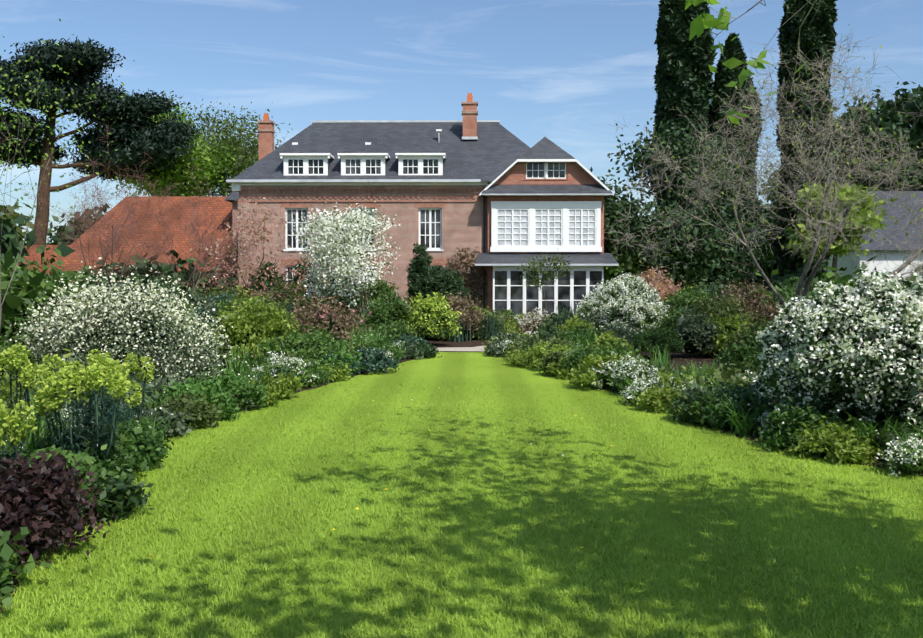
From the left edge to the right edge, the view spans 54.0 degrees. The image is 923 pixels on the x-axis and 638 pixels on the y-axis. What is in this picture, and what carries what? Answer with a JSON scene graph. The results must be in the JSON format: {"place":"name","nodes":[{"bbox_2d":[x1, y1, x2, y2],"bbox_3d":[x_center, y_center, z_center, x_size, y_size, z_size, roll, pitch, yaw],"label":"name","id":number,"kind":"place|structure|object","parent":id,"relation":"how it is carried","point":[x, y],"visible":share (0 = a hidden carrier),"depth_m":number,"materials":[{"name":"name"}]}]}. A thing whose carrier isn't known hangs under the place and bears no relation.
{"place":"outdoors","nodes":[
{"label":"outdoors","id":0,"kind":"place"},
{"bbox_2d":[0,358,413,615],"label":"bed soil","id":1,"kind":"structure","parent":0,"point":[31,551],"depth_m":6.25,"materials":[{"name":"brown soil"}]},
{"bbox_2d":[0,400,37,475],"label":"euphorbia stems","id":2,"kind":"object","parent":1,"relation":"on","point":[20,433],"visible":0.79,"depth_m":7.32,"materials":[{"name":"plant"}]},
{"bbox_2d":[0,249,47,348],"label":"leafy plant","id":3,"kind":"object","parent":1,"relation":"on","point":[12,301],"visible":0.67,"depth_m":15.73,"materials":[{"name":"green plant"}]},
{"bbox_2d":[0,527,50,608],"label":"leafy plant","id":4,"kind":"object","parent":1,"relation":"on","point":[9,560],"visible":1,"depth_m":5.27,"materials":[{"name":"green plant"}]},
{"bbox_2d":[0,343,57,449],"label":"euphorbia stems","id":5,"kind":"object","parent":1,"relation":"on","point":[20,365],"visible":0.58,"depth_m":9.35,"materials":[{"name":"green plant"}]},
{"bbox_2d":[0,348,73,419],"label":"plant","id":6,"kind":"object","parent":1,"relation":"on","point":[6,392],"visible":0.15,"depth_m":11.77,"materials":[{"name":"green plant"}]},
{"bbox_2d":[0,245,108,345],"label":"shrub","id":7,"kind":"object","parent":1,"relation":"on","point":[48,288],"visible":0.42,"depth_m":16.71,"materials":[{"name":"green plant"}]},
{"bbox_2d":[0,448,113,564],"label":"purple-leaved shrub","id":8,"kind":"object","parent":1,"relation":"on","point":[36,500],"visible":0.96,"depth_m":5.92,"materials":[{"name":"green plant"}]},
{"bbox_2d":[0,18,138,328],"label":"tree","id":9,"kind":"object","parent":1,"relation":"on","point":[25,117],"visible":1,"depth_m":12.07,"materials":[{"name":"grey plant"}]},
{"bbox_2d":[16,422,142,476],"bbox_3d":[-3.531,1.226,8.503,1.113,0.530,1.226,0,2,1],"label":"shrub","id":10,"kind":"object","parent":1,"relation":"on","point":[45,443],"visible":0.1,"depth_m":8.32,"materials":[{"name":"green plant"}]},
{"bbox_2d":[33,350,129,476],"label":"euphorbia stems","id":11,"kind":"object","parent":1,"relation":"on","point":[77,378],"visible":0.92,"depth_m":7.95,"materials":[{"name":"green plant"}]},
{"bbox_2d":[17,444,146,516],"bbox_3d":[-2.993,1.253,6.932,1.144,0.607,1.160,0,2,1],"label":"shrub","id":12,"kind":"object","parent":1,"relation":"on","point":[87,461],"visible":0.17,"depth_m":6.93,"materials":[{"name":"green plant"}]},
{"bbox_2d":[52,431,150,481],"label":"shrub","id":13,"kind":"object","parent":1,"relation":"on","point":[117,459],"visible":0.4,"depth_m":8.10,"materials":[{"name":"green plant"}]},
{"bbox_2d":[66,357,142,435],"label":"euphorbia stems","id":14,"kind":"object","parent":1,"relation":"on","point":[137,394],"visible":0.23,"depth_m":8.91,"materials":[{"name":"green plant"}]},
{"bbox_2d":[36,356,182,415],"bbox_3d":[-4.583,0.907,11.896,1.832,0.896,1.733,2,3,45],"label":"shrub","id":15,"kind":"object","parent":1,"relation":"on","point":[152,386],"visible":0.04,"depth_m":11.86,"materials":[{"name":"green plant"}]},
{"bbox_2d":[77,473,154,521],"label":"shrub","id":16,"kind":"object","parent":1,"relation":"on","point":[140,500],"visible":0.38,"depth_m":6.92,"materials":[{"name":"green plant"}]},
{"bbox_2d":[1,258,232,389],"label":"flowering shrub","id":17,"kind":"object","parent":1,"relation":"on","point":[159,334],"visible":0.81,"depth_m":13.52,"materials":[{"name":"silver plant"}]},
{"bbox_2d":[86,349,154,427],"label":"euphorbia stems","id":18,"kind":"object","parent":1,"relation":"on","point":[133,369],"visible":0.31,"depth_m":10.11,"materials":[{"name":"green plant"}]},
{"bbox_2d":[49,153,193,290],"bbox_3d":[-11.839,-2.661,31.702,3.545,6.317,4.790,1,3,22],"label":"small bare wood","id":19,"kind":"object","parent":1,"relation":"on","point":[113,231],"visible":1,"depth_m":31.18,"materials":[{"name":"brown plant"}]},
{"bbox_2d":[103,419,174,471],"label":"shrub","id":20,"kind":"object","parent":1,"relation":"on","point":[152,446],"visible":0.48,"depth_m":8.75,"materials":[{"name":"green plant"}]},
{"bbox_2d":[79,273,205,323],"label":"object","id":21,"kind":"object","parent":1,"relation":"on","point":[188,298],"visible":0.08,"depth_m":24.94,"materials":[{"name":"green plant"}]},
{"bbox_2d":[122,402,192,436],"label":"shrub","id":22,"kind":"object","parent":1,"relation":"on","point":[181,428],"visible":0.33,"depth_m":10.55,"materials":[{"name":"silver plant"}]},
{"bbox_2d":[160,393,223,427],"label":"shrub","id":23,"kind":"object","parent":1,"relation":"on","point":[184,404],"visible":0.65,"depth_m":11.21,"materials":[{"name":"green plant"}]},
{"bbox_2d":[1,324,389,457],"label":"shrubs","id":24,"kind":"object","parent":1,"relation":"on","point":[38,435],"visible":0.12,"depth_m":15.42,"materials":[{"name":"green plant"}]},
{"bbox_2d":[164,377,242,422],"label":"shrub","id":25,"kind":"object","parent":1,"relation":"on","point":[228,405],"visible":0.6,"depth_m":11.86,"materials":[{"name":"green plant"}]},
{"bbox_2d":[163,164,254,292],"bbox_3d":[-8.974,-2.575,32.010,2.653,6.134,3.723,2,3,31],"label":"small bare wood","id":26,"kind":"object","parent":1,"relation":"on","point":[202,243],"visible":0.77,"depth_m":31.75,"materials":[{"name":"brown plant"}]},
{"bbox_2d":[1,339,421,531],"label":"shrubs","id":27,"kind":"object","parent":1,"relation":"on","point":[248,374],"visible":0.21,"depth_m":13.24,"materials":[{"name":"green plant"}]},
{"bbox_2d":[203,368,268,408],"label":"shrub","id":28,"kind":"object","parent":1,"relation":"on","point":[224,379],"visible":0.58,"depth_m":12.64,"materials":[{"name":"green plant"}]},
{"bbox_2d":[207,290,304,363],"bbox_3d":[-4.256,0.210,18.620,2.112,1.602,2.129,0,2,1],"label":"shrub","id":29,"kind":"object","parent":1,"relation":"on","point":[251,323],"visible":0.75,"depth_m":18.24,"materials":[{"name":"green plant"}]},
{"bbox_2d":[259,369,303,398],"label":"shrub","id":30,"kind":"object","parent":1,"relation":"on","point":[289,385],"visible":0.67,"depth_m":13.93,"materials":[{"name":"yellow plant"}]},
{"bbox_2d":[250,351,316,386],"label":"flowering shrub","id":31,"kind":"object","parent":1,"relation":"on","point":[278,360],"visible":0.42,"depth_m":15.41,"materials":[{"name":"white plant"}]},
{"bbox_2d":[256,329,334,366],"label":"green shrub","id":32,"kind":"object","parent":1,"relation":"on","point":[298,344],"visible":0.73,"depth_m":17.02,"materials":[{"name":"green plant"}]},
{"bbox_2d":[285,290,371,345],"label":"twiggy shrub","id":33,"kind":"object","parent":1,"relation":"on","point":[319,313],"visible":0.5,"depth_m":21.18,"materials":[{"name":"brown plant"}]},
{"bbox_2d":[315,346,363,373],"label":"shrub","id":34,"kind":"object","parent":1,"relation":"on","point":[351,359],"visible":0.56,"depth_m":16.87,"materials":[{"name":"green plant"}]},
{"bbox_2d":[405,242,433,301],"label":"shrub","id":35,"kind":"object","parent":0,"point":[423,257],"depth_m":33.21,"materials":[{"name":"green plant"}]},
{"bbox_2d":[225,93,618,317],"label":"house","id":36,"kind":"structure","parent":0,"point":[505,201],"depth_m":37.79,"materials":[{"name":"brick"}]},
{"bbox_2d":[446,244,486,309],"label":"climbing plant","id":37,"kind":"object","parent":36,"relation":"attached to","point":[470,273],"depth_m":37.56,"materials":[{"name":"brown plant"}]},
{"bbox_2d":[0,352,922,637],"bbox_3d":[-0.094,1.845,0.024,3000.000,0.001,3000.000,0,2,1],"label":"lawn","id":38,"kind":"structure","parent":0,"point":[460,370],"depth_m":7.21,"materials":[{"name":"green plant"}]},
{"bbox_2d":[0,202,34,240],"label":"tree","id":39,"kind":"object","parent":38,"relation":"on","point":[5,212],"visible":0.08,"depth_m":76.28,"materials":[{"name":"green plant"}]},
{"bbox_2d":[0,210,75,271],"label":"leafy branch","id":40,"kind":"object","parent":38,"relation":"on","point":[7,236],"visible":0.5,"depth_m":23.34,"materials":[{"name":"green plant"}]},
{"bbox_2d":[46,202,109,244],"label":"tree","id":41,"kind":"object","parent":38,"relation":"on","point":[56,238],"visible":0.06,"depth_m":83.47,"materials":[{"name":"green plant"}]},
{"bbox_2d":[6,124,174,284],"bbox_3d":[-14.306,-3.932,36.203,4.145,8.470,7.129,1,3,24],"label":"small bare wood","id":42,"kind":"object","parent":38,"relation":"on","point":[92,208],"visible":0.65,"depth_m":35.59,"materials":[{"name":"brown plant"}]},
{"bbox_2d":[0,34,211,244],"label":"scots pine wood","id":43,"kind":"object","parent":38,"relation":"on","point":[162,141],"visible":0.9,"depth_m":55.87,"materials":[{"name":"green plant"}]},
{"bbox_2d":[37,159,180,286],"bbox_3d":[-12.436,-2.618,32.526,5.143,6.161,4.476,0,2,1],"label":"small bare wood","id":44,"kind":"object","parent":38,"relation":"on","point":[91,252],"visible":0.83,"depth_m":32.98,"materials":[{"name":"brown plant"}]},
{"bbox_2d":[17,196,238,288],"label":"tiled roof","id":45,"kind":"structure","parent":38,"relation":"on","point":[219,206],"depth_m":43.63,"materials":[{"name":"tile"}]},
{"bbox_2d":[73,250,248,295],"bbox_3d":[-12.881,-1.222,37.856,8.141,3.448,7.611,2,3,37],"label":"hedge","id":46,"kind":"object","parent":38,"relation":"on","point":[184,275],"visible":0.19,"depth_m":36.98,"materials":[{"name":"green plant"}]},
{"bbox_2d":[96,92,254,196],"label":"tree","id":47,"kind":"object","parent":38,"relation":"on","point":[207,168],"visible":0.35,"depth_m":60.50,"materials":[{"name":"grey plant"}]},
{"bbox_2d":[135,97,292,196],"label":"tree","id":48,"kind":"object","parent":38,"relation":"on","point":[252,150],"visible":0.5,"depth_m":61.91,"materials":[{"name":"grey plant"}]},
{"bbox_2d":[180,197,331,310],"bbox_3d":[-6.783,-1.899,32.046,5.735,4.815,4.088,-1,3,-27],"label":"bronze cherry wood","id":49,"kind":"object","parent":38,"relation":"on","point":[245,266],"visible":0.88,"depth_m":31.43,"materials":[{"name":"brown plant"}]},
{"bbox_2d":[243,260,289,298],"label":"shrub","id":50,"kind":"object","parent":38,"relation":"on","point":[259,278],"visible":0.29,"depth_m":36.67,"materials":[{"name":"green plant"}]},
{"bbox_2d":[353,346,402,373],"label":"shrub","id":51,"kind":"object","parent":38,"relation":"on","point":[377,361],"visible":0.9,"depth_m":17.77,"materials":[{"name":"blue plant"}]},
{"bbox_2d":[527,340,573,370],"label":"shrub","id":52,"kind":"object","parent":38,"relation":"on","point":[539,351],"visible":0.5,"depth_m":18.41,"materials":[{"name":"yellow plant"}]},
{"bbox_2d":[565,353,625,389],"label":"shrub","id":53,"kind":"object","parent":38,"relation":"on","point":[589,363],"visible":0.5,"depth_m":15.21,"materials":[{"name":"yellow plant"}]},
{"bbox_2d":[587,353,640,389],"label":"flowering plant","id":54,"kind":"object","parent":38,"relation":"on","point":[605,369],"visible":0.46,"depth_m":15.10,"materials":[{"name":"white plant"}]},
{"bbox_2d":[617,373,666,405],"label":"flowering plant","id":55,"kind":"object","parent":38,"relation":"on","point":[629,394],"visible":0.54,"depth_m":13.31,"materials":[{"name":"white plant"}]},
{"bbox_2d":[590,116,778,291],"bbox_3d":[8.969,-4.432,40.492,10.467,9.176,10.611,0,2,1],"label":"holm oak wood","id":56,"kind":"object","parent":38,"relation":"on","point":[716,263],"visible":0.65,"depth_m":39.79,"materials":[{"name":"green plant"}]},
{"bbox_2d":[653,0,717,288],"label":"cypress tree","id":57,"kind":"object","parent":38,"relation":"on","point":[682,76],"visible":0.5,"depth_m":43.88,"materials":[{"name":"green plant"}]},
{"bbox_2d":[707,32,762,284],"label":"cypress tree","id":58,"kind":"object","parent":38,"relation":"on","point":[724,75],"visible":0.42,"depth_m":44.67,"materials":[{"name":"green plant"}]},
{"bbox_2d":[685,0,822,123],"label":"tree wood","id":59,"kind":"object","parent":38,"relation":"on","point":[699,24],"visible":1,"depth_m":6.89,"materials":[{"name":"green plant"}]},
{"bbox_2d":[755,189,777,284],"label":"tree","id":60,"kind":"object","parent":38,"relation":"on","point":[765,268],"visible":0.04,"depth_m":74.54,"materials":[{"name":"green plant"}]},
{"bbox_2d":[728,255,877,291],"bbox_3d":[15.453,-1.183,39.991,7.562,3.167,6.297,0,2,1],"label":"shrub","id":61,"kind":"object","parent":38,"relation":"on","point":[777,278],"visible":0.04,"depth_m":39.41,"materials":[{"name":"green plant"}]},
{"bbox_2d":[771,0,837,277],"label":"cypress tree","id":62,"kind":"object","parent":38,"relation":"on","point":[818,31],"visible":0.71,"depth_m":43.58,"materials":[{"name":"green plant"}]},
{"bbox_2d":[732,262,922,302],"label":"shrub","id":63,"kind":"object","parent":38,"relation":"on","point":[828,276],"depth_m":32.74,"materials":[{"name":"green plant"}]},
{"bbox_2d":[788,415,885,465],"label":"shrub","id":64,"kind":"object","parent":38,"relation":"on","point":[842,450],"visible":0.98,"depth_m":9.21,"materials":[{"name":"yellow plant"}]},
{"bbox_2d":[756,96,922,263],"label":"tree","id":65,"kind":"object","parent":38,"relation":"on","point":[891,121],"visible":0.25,"depth_m":58.41,"materials":[{"name":"green plant"}]},
{"bbox_2d":[785,178,897,279],"bbox_3d":[15.463,-2.818,37.784,4.617,6.144,4.296,-1,3,-24],"label":"tree","id":66,"kind":"object","parent":38,"relation":"on","point":[840,250],"visible":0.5,"depth_m":36.87,"materials":[{"name":"green plant"}]},
{"bbox_2d":[860,81,922,161],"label":"tree","id":67,"kind":"object","parent":38,"relation":"on","point":[911,105],"visible":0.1,"depth_m":62.77,"materials":[{"name":"green plant"}]},
{"bbox_2d":[0,0,922,242],"label":"sky","id":68,"kind":"structure","parent":0,"point":[559,71],"materials":[{"name":"blue"}]},
{"bbox_2d":[422,329,536,351],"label":"bed soil","id":69,"kind":"structure","parent":0,"point":[438,343],"depth_m":26.20,"materials":[{"name":"brown soil"}]},
{"bbox_2d":[96,202,234,292],"bbox_3d":[-10.995,-2.002,34.187,4.980,4.790,3.439,-2,3,-41],"label":"small bare wood","id":70,"kind":"object","parent":69,"relation":"on","point":[172,256],"visible":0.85,"depth_m":34.44,"materials":[{"name":"brown plant"}]},
{"bbox_2d":[261,277,306,304],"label":"shrub","id":71,"kind":"object","parent":69,"relation":"on","point":[291,287],"visible":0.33,"depth_m":35.49,"materials":[{"name":"green plant"}]},
{"bbox_2d":[263,162,400,318],"bbox_3d":[-3.722,-2.336,29.598,4.236,5.846,6.026,1,3,26],"label":"flowering tree","id":72,"kind":"object","parent":69,"relation":"on","point":[343,245],"visible":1,"depth_m":28.63,"materials":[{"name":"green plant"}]},
{"bbox_2d":[348,277,398,314],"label":"shrub","id":73,"kind":"object","parent":69,"relation":"on","point":[381,288],"visible":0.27,"depth_m":35.15,"materials":[{"name":"green plant"}]},
{"bbox_2d":[355,290,414,332],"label":"round shrub","id":74,"kind":"object","parent":69,"relation":"on","point":[381,313],"visible":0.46,"depth_m":25.56,"materials":[{"name":"green plant"}]},
{"bbox_2d":[398,292,461,340],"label":"shrub","id":75,"kind":"object","parent":69,"relation":"on","point":[430,318],"visible":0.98,"depth_m":24.83,"materials":[{"name":"plant"}]},
{"bbox_2d":[407,264,470,306],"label":"shrub","id":76,"kind":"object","parent":69,"relation":"on","point":[442,277],"depth_m":32.60,"materials":[{"name":"green plant"}]},
{"bbox_2d":[412,289,501,340],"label":"garden shrub","id":77,"kind":"object","parent":69,"relation":"on","point":[459,304],"visible":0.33,"depth_m":27.42,"materials":[{"name":"brown plant"}]},
{"bbox_2d":[446,302,576,342],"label":"tall iris","id":78,"kind":"object","parent":69,"relation":"on","point":[459,338],"visible":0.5,"depth_m":27.48,"materials":[{"name":"green plant"}]},
{"bbox_2d":[517,244,574,312],"bbox_3d":[3.258,-1.317,34.539,2.240,3.360,1.623,1,3,29],"label":"tree","id":79,"kind":"object","parent":69,"relation":"on","point":[540,271],"visible":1,"depth_m":34.51,"materials":[{"name":"brown plant"}]},
{"bbox_2d":[508,349,922,475],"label":"bed soil","id":80,"kind":"structure","parent":0,"point":[696,358],"depth_m":19.95,"materials":[{"name":"brown soil"}]},
{"bbox_2d":[503,330,576,360],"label":"shrub","id":81,"kind":"object","parent":80,"relation":"on","point":[517,345],"visible":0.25,"depth_m":20.49,"materials":[{"name":"green plant"}]},
{"bbox_2d":[587,336,651,365],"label":"shrub","id":82,"kind":"object","parent":80,"relation":"on","point":[608,351],"visible":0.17,"depth_m":16.74,"materials":[{"name":"green plant"}]},
{"bbox_2d":[575,271,669,334],"bbox_3d":[4.484,-0.384,25.220,2.696,1.874,2.628,0,2,1],"label":"flowering shrub","id":83,"kind":"object","parent":80,"relation":"on","point":[627,300],"visible":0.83,"depth_m":24.66,"materials":[{"name":"white plant"}]},
{"bbox_2d":[608,353,662,392],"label":"flowering shrub","id":84,"kind":"object","parent":80,"relation":"on","point":[632,366],"visible":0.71,"depth_m":14.40,"materials":[{"name":"white plant"}]},
{"bbox_2d":[628,326,686,354],"bbox_3d":[4.528,0.502,21.152,1.378,0.673,1.334,0,2,1],"label":"box ball","id":85,"kind":"object","parent":80,"relation":"on","point":[664,338],"visible":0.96,"depth_m":20.83,"materials":[{"name":"green plant"}]},
{"bbox_2d":[631,383,683,412],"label":"shrub","id":86,"kind":"object","parent":80,"relation":"on","point":[654,399],"visible":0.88,"depth_m":12.65,"materials":[{"name":"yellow plant"}]},
{"bbox_2d":[632,265,684,305],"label":"shrub","id":87,"kind":"object","parent":80,"relation":"on","point":[663,286],"visible":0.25,"depth_m":27.01,"materials":[{"name":"brown plant"}]},
{"bbox_2d":[660,284,715,319],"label":"shrub","id":88,"kind":"object","parent":80,"relation":"on","point":[679,299],"visible":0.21,"depth_m":25.75,"materials":[{"name":"green plant"}]},
{"bbox_2d":[664,391,725,424],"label":"shrub","id":89,"kind":"object","parent":80,"relation":"on","point":[678,409],"visible":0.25,"depth_m":11.51,"materials":[{"name":"green plant"}]},
{"bbox_2d":[672,310,720,357],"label":"shrub","id":90,"kind":"object","parent":80,"relation":"on","point":[696,333],"visible":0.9,"depth_m":21.17,"materials":[{"name":"green plant"}]},
{"bbox_2d":[496,332,922,471],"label":"plants","id":91,"kind":"object","parent":80,"relation":"on","point":[744,427],"visible":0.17,"depth_m":10.74,"materials":[{"name":"green plant"}]},
{"bbox_2d":[673,283,761,353],"bbox_3d":[6.427,-0.018,22.714,2.190,1.748,2.219,0,2,1],"label":"shrub","id":92,"kind":"object","parent":80,"relation":"on","point":[713,307],"visible":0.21,"depth_m":22.52,"materials":[{"name":"green plant"}]},
{"bbox_2d":[675,375,763,422],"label":"shrub","id":93,"kind":"object","parent":80,"relation":"on","point":[714,393],"visible":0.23,"depth_m":11.56,"materials":[{"name":"green plant"}]},
{"bbox_2d":[688,311,752,357],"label":"shrub","id":94,"kind":"object","parent":80,"relation":"on","point":[726,326],"visible":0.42,"depth_m":21.42,"materials":[{"name":"green plant"}]},
{"bbox_2d":[683,389,774,429],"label":"shrub","id":95,"kind":"object","parent":80,"relation":"on","point":[716,415],"visible":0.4,"depth_m":11.11,"materials":[{"name":"green plant"}]},
{"bbox_2d":[547,327,921,430],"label":"plants","id":96,"kind":"object","parent":80,"relation":"on","point":[660,359],"visible":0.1,"depth_m":16.08,"materials":[{"name":"green plant"}]},
{"bbox_2d":[695,362,774,402],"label":"shrub","id":97,"kind":"object","parent":80,"relation":"on","point":[732,377],"visible":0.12,"depth_m":12.64,"materials":[{"name":"green plant"}]},
{"bbox_2d":[715,340,761,372],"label":"shrub","id":98,"kind":"object","parent":80,"relation":"on","point":[740,351],"visible":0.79,"depth_m":16.18,"materials":[{"name":"green plant"}]},
{"bbox_2d":[719,314,782,351],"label":"shrub","id":99,"kind":"object","parent":80,"relation":"on","point":[740,337],"visible":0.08,"depth_m":19.81,"materials":[{"name":"green plant"}]},
{"bbox_2d":[716,279,792,325],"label":"red twig shrub","id":100,"kind":"object","parent":80,"relation":"on","point":[752,300],"visible":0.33,"depth_m":23.49,"materials":[{"name":"brown plant"}]},
{"bbox_2d":[602,24,922,309],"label":"bare tree","id":101,"kind":"object","parent":80,"relation":"on","point":[830,240],"visible":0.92,"depth_m":18.89,"materials":[{"name":"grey plant"}]},
{"bbox_2d":[757,399,844,442],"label":"shrub","id":102,"kind":"object","parent":80,"relation":"on","point":[786,416],"visible":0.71,"depth_m":9.83,"materials":[{"name":"green plant"}]},
{"bbox_2d":[758,423,865,458],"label":"shrub","id":103,"kind":"object","parent":80,"relation":"on","point":[775,442],"visible":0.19,"depth_m":9.65,"materials":[{"name":"green plant"}]},
{"bbox_2d":[738,267,922,430],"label":"flowering shrub","id":104,"kind":"object","parent":80,"relation":"on","point":[850,349],"visible":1,"depth_m":9.86,"materials":[{"name":"white plant"}]},
{"bbox_2d":[875,428,922,477],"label":"flowering shrub","id":105,"kind":"object","parent":80,"relation":"on","point":[905,459],"visible":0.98,"depth_m":8.54,"materials":[{"name":"white plant"}]},
{"bbox_2d":[827,191,922,279],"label":"neighbour house","id":106,"kind":"structure","parent":0,"point":[897,257],"depth_m":45.33,"materials":[{"name":"stone"}]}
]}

